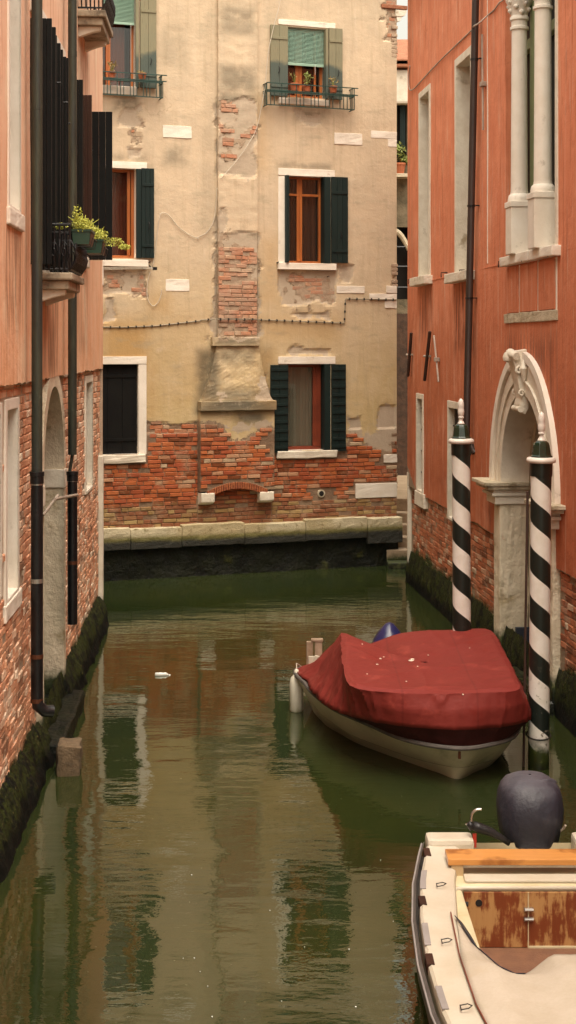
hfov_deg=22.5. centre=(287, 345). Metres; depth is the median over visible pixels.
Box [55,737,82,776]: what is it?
stone block
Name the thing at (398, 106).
window
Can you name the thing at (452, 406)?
window frame
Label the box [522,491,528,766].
wooden batten
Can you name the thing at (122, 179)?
window
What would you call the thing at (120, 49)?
window
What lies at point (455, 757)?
motorboat
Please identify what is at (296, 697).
fender
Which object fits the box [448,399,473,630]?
mooring pole
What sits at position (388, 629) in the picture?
outboard motor
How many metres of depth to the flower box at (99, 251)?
14.12 m
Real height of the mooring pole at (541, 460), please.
4.489 m
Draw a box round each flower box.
[55,206,98,249]
[85,225,130,257]
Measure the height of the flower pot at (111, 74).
0.309 m
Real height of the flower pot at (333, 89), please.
0.293 m
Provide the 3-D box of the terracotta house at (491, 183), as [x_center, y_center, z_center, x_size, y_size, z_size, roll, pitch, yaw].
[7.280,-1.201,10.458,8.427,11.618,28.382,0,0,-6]
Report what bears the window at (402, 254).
in the brick house at (402, 237)
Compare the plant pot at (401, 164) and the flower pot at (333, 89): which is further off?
the plant pot at (401, 164)
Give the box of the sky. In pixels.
[397,0,407,38]
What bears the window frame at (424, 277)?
in the terracotta house at (491, 183)
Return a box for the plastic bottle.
[155,672,169,675]
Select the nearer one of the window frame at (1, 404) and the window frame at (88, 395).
the window frame at (1, 404)
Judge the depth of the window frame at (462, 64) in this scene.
20.18 m
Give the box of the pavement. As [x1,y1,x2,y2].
[397,475,406,495]
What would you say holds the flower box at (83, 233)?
attached to the salmon house at (55, 144)
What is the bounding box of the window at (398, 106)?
[397,105,405,161]
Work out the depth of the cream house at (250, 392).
24.87 m
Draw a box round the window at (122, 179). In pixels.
[103,161,153,266]
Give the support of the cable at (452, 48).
attached to the terracotta house at (491, 183)
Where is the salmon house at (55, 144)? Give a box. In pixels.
[0,0,115,890]
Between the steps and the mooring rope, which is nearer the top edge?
the steps
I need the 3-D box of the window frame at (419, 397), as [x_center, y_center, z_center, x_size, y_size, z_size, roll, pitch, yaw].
[2.179,1.531,22.893,0.221,1.574,0.599,0,0,-6]
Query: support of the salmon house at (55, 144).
on the water
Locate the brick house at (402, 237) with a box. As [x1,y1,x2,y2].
[397,39,407,474]
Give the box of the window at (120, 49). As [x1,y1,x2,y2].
[103,0,155,95]
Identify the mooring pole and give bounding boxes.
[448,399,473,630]
[526,412,555,769]
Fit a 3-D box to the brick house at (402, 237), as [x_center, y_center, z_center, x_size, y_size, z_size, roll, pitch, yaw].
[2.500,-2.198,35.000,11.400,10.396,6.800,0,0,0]
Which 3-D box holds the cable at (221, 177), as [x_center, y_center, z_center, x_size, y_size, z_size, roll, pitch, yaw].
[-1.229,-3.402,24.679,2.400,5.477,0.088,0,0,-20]
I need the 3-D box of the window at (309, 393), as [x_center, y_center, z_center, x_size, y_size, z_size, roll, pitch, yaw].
[0.316,1.073,25.403,1.403,1.777,0.311,0,0,-20]
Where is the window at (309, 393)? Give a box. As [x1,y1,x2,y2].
[270,356,345,458]
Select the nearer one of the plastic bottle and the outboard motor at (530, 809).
the outboard motor at (530, 809)
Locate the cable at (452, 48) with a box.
[408,0,503,90]
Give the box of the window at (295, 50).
[270,19,342,106]
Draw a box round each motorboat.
[293,638,520,778]
[411,832,575,1023]
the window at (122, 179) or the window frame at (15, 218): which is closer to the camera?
the window frame at (15, 218)
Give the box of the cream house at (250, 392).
[103,0,406,580]
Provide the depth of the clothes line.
23.93 m
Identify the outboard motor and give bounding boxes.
[372,622,400,642]
[465,770,565,848]
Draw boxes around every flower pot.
[107,61,117,78]
[137,70,146,79]
[289,72,299,90]
[302,71,312,91]
[329,76,338,92]
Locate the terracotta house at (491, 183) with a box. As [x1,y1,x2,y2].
[405,0,575,734]
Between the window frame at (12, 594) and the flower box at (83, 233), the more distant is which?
the flower box at (83, 233)
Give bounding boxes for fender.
[290,663,302,712]
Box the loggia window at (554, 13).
[506,0,557,255]
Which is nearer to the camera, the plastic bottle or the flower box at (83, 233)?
the flower box at (83, 233)
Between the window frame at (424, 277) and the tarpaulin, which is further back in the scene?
the window frame at (424, 277)
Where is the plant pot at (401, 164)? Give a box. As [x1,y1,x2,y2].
[397,141,407,172]
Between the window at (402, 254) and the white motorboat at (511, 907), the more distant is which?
the window at (402, 254)
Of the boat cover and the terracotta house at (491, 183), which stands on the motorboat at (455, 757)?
the boat cover
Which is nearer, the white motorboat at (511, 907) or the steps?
the white motorboat at (511, 907)
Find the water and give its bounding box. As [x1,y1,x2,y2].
[0,565,575,1023]
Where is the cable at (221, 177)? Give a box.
[147,0,280,305]
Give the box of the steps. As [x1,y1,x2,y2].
[386,496,406,568]
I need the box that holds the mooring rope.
[526,731,551,740]
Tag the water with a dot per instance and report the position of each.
(234, 825)
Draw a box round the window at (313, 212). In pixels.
[277,168,347,269]
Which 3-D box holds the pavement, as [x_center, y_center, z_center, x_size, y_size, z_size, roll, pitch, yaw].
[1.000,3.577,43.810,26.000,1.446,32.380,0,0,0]
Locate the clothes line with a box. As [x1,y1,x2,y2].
[104,265,156,269]
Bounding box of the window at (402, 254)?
[397,228,407,298]
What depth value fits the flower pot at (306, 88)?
25.12 m
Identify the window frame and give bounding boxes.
[0,403,2,599]
[3,397,21,623]
[7,0,24,231]
[84,375,92,494]
[409,83,432,286]
[416,393,423,493]
[444,46,474,283]
[447,400,458,520]
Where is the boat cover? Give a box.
[297,628,531,745]
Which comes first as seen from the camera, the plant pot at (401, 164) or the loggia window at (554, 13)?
the loggia window at (554, 13)
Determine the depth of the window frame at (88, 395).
19.25 m
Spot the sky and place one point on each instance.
(402, 31)
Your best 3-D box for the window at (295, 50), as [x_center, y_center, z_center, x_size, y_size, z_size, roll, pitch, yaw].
[0.238,-4.930,25.514,1.341,1.471,0.613,0,0,-20]
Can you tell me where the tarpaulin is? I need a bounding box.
[450,911,575,1023]
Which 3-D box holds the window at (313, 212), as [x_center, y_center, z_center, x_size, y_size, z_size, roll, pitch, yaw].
[0.400,-2.204,25.424,1.306,1.760,0.329,0,0,-20]
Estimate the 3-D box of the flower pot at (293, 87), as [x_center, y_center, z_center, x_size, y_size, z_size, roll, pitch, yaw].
[0.108,-4.581,25.094,0.192,0.337,0.191,0,0,-34]

